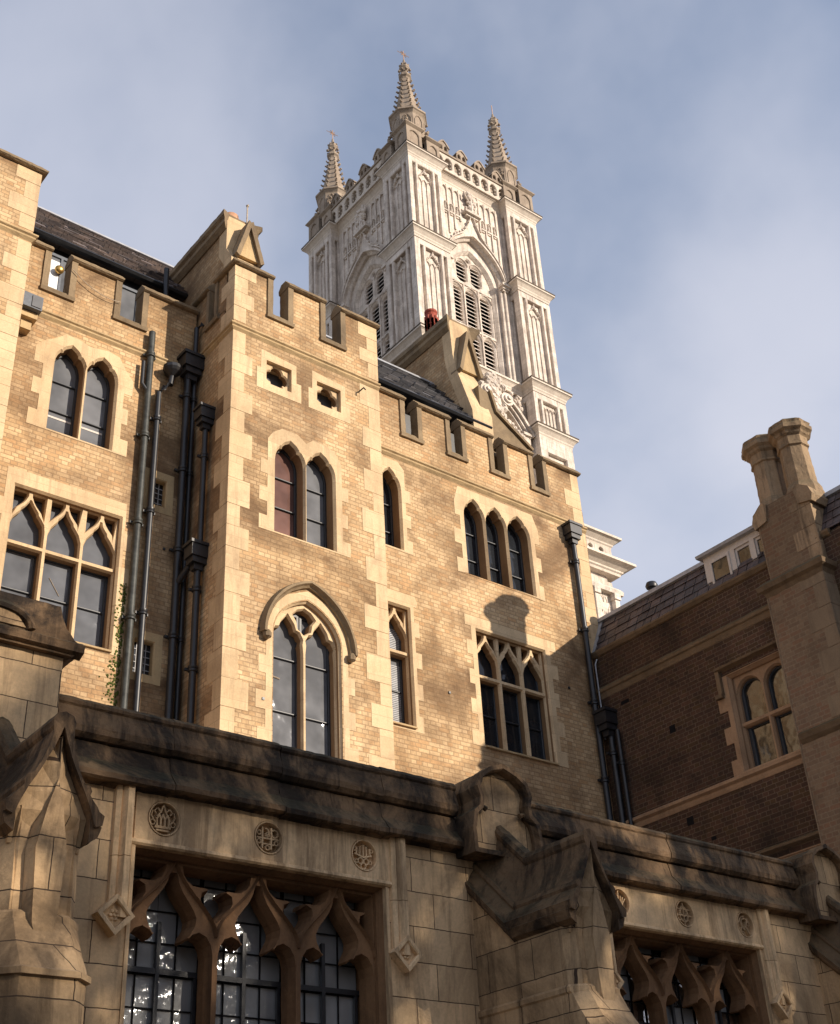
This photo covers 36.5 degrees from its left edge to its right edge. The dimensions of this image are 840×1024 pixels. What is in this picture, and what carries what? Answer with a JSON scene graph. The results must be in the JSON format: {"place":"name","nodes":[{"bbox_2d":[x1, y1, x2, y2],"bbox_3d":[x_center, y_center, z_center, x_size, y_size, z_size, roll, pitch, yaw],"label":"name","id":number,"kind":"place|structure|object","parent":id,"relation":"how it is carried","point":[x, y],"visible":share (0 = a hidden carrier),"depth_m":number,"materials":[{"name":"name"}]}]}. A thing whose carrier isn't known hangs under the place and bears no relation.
{"place":"outdoors","nodes":[
{"label":"outdoors","id":0,"kind":"place"},
{"bbox_2d":[0,590,839,1023],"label":"cloister range","id":1,"kind":"structure","parent":0,"point":[158,870],"depth_m":10.28,"materials":[{"name":"stone"}]},
{"bbox_2d":[92,785,422,1023],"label":"window","id":2,"kind":"structure","parent":1,"relation":"in","point":[212,937],"depth_m":9.92,"materials":[{"name":"brown stone"}]},
{"bbox_2d":[610,909,794,1023],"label":"window","id":3,"kind":"structure","parent":1,"relation":"in","point":[664,976],"depth_m":12.76,"materials":[{"name":"brown stone"}]},
{"bbox_2d":[0,0,839,605],"label":"sky","id":4,"kind":"structure","parent":0,"point":[679,159],"materials":[{"name":"blue"}]},
{"bbox_2d":[301,51,635,618],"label":"church tower","id":5,"kind":"structure","parent":0,"point":[411,225],"depth_m":75.03,"materials":[{"name":"stone"}]},
{"bbox_2d":[591,417,839,858],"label":"brick wing","id":6,"kind":"structure","parent":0,"point":[716,714],"depth_m":21.42,"materials":[{"name":"brown brick"}]},
{"bbox_2d":[713,640,799,776],"bbox_3d":[5.691,3.160,20.777,0.412,1.972,1.816,20,-39,-33],"label":"window","id":7,"kind":"structure","parent":6,"relation":"in","point":[761,712],"depth_m":20.98,"materials":[{"name":"brown stone"}]},
{"bbox_2d":[755,830,820,858],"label":"window","id":8,"kind":"structure","parent":6,"relation":"in","point":[813,835],"depth_m":19.48,"materials":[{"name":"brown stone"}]},
{"label":"ground","id":9,"kind":"structure","parent":0,"visible":0},
{"bbox_2d":[0,148,613,820],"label":"brick building","id":10,"kind":"structure","parent":9,"relation":"on","point":[292,524],"depth_m":21.36,"materials":[{"name":"brick"}]},
{"bbox_2d":[22,291,43,315],"bbox_3d":[-6.359,-3.330,20.527,0.450,0.280,0.372,20,-39,-33],"label":"floodlight","id":11,"kind":"object","parent":10,"relation":"attached to","point":[33,303],"visible":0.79,"depth_m":20.43,"materials":[{"name":"grey plastic"}]},
{"bbox_2d":[48,259,63,289],"bbox_3d":[-6.503,-4.161,22.559,0.365,0.900,0.173,20,-39,-33],"label":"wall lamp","id":12,"kind":"object","parent":10,"relation":"attached to","point":[56,268],"visible":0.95,"depth_m":22.66,"materials":[{"name":"metal"}]},
{"bbox_2d":[52,253,67,291],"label":"attic window","id":13,"kind":"structure","parent":10,"relation":"in","point":[56,257],"depth_m":22.87,"materials":[{"name":"grey plastic"}]},
{"bbox_2d":[0,466,131,656],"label":"window","id":14,"kind":"structure","parent":10,"relation":"in","point":[75,538],"depth_m":19.27,"materials":[{"name":"beige stone"}]},
{"bbox_2d":[26,335,133,456],"bbox_3d":[-5.572,-1.909,20.814,1.727,1.980,0.306,20,-39,-33],"label":"window","id":15,"kind":"structure","parent":10,"relation":"in","point":[80,384],"depth_m":20.88,"materials":[{"name":"beige stone"}]},
{"bbox_2d":[73,269,120,302],"bbox_3d":[-5.540,-3.867,21.854,0.916,0.317,0.014,20,-39,-33],"label":"cable","id":16,"kind":"object","parent":10,"relation":"attached to","point":[94,289],"visible":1,"depth_m":21.78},
{"bbox_2d":[99,583,126,705],"bbox_3d":[-4.558,1.980,18.868,0.335,2.199,0.024,20,-39,-33],"label":"ivy","id":17,"kind":"object","parent":10,"relation":"attached to","point":[119,642],"visible":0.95,"depth_m":18.87,"materials":[{"name":"green plant"}]},
{"bbox_2d":[120,285,136,321],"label":"attic window","id":18,"kind":"structure","parent":10,"relation":"in","point":[128,303],"depth_m":23.52,"materials":[{"name":"grey plastic"}]},
{"bbox_2d":[130,362,182,685],"bbox_3d":[-4.222,0.015,20.447,0.554,5.881,0.532,20,-39,-33],"label":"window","id":19,"kind":"structure","parent":10,"relation":"in","point":[153,643],"depth_m":19.28,"materials":[{"name":"stone"}]},
{"bbox_2d":[143,467,173,516],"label":"window","id":20,"kind":"structure","parent":10,"relation":"in","point":[164,484],"depth_m":20.82,"materials":[{"name":"stone"}]},
{"bbox_2d":[256,349,300,403],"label":"quatrefoil window","id":21,"kind":"structure","parent":10,"relation":"in","point":[274,370],"depth_m":22.03,"materials":[{"name":"beige stone"}]},
{"bbox_2d":[258,429,350,557],"bbox_3d":[-1.988,-0.316,21.191,1.782,2.080,0.306,20,-39,-33],"label":"window","id":22,"kind":"structure","parent":10,"relation":"in","point":[304,494],"depth_m":21.27,"materials":[{"name":"beige stone"}]},
{"bbox_2d":[255,581,358,762],"bbox_3d":[-1.749,2.689,19.269,1.829,3.631,0.457,20,-39,-33],"label":"window","id":23,"kind":"structure","parent":10,"relation":"in","point":[307,699],"depth_m":19.56,"materials":[{"name":"beige stone"}]},
{"bbox_2d":[308,371,350,423],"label":"quatrefoil window","id":24,"kind":"structure","parent":10,"relation":"in","point":[324,391],"depth_m":22.60,"materials":[{"name":"beige stone"}]},
{"bbox_2d":[382,456,412,554],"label":"window","id":25,"kind":"structure","parent":10,"relation":"in","point":[395,496],"depth_m":22.94,"materials":[{"name":"beige stone"}]},
{"bbox_2d":[387,588,424,733],"bbox_3d":[-0.396,2.478,21.209,0.904,2.510,0.350,20,-39,-33],"label":"window","id":26,"kind":"structure","parent":10,"relation":"in","point":[401,606],"depth_m":21.34,"materials":[{"name":"beige stone"}]},
{"bbox_2d":[454,486,544,600],"bbox_3d":[1.392,0.647,24.196,2.194,1.900,0.306,20,-39,-33],"label":"window","id":27,"kind":"structure","parent":10,"relation":"in","point":[498,540],"depth_m":24.30,"materials":[{"name":"beige stone"}]},
{"bbox_2d":[464,613,568,767],"bbox_3d":[1.620,3.216,22.612,2.226,2.472,0.352,20,-39,-33],"label":"window","id":28,"kind":"structure","parent":10,"relation":"in","point":[516,702],"depth_m":22.73,"materials":[{"name":"beige stone"}]}
]}

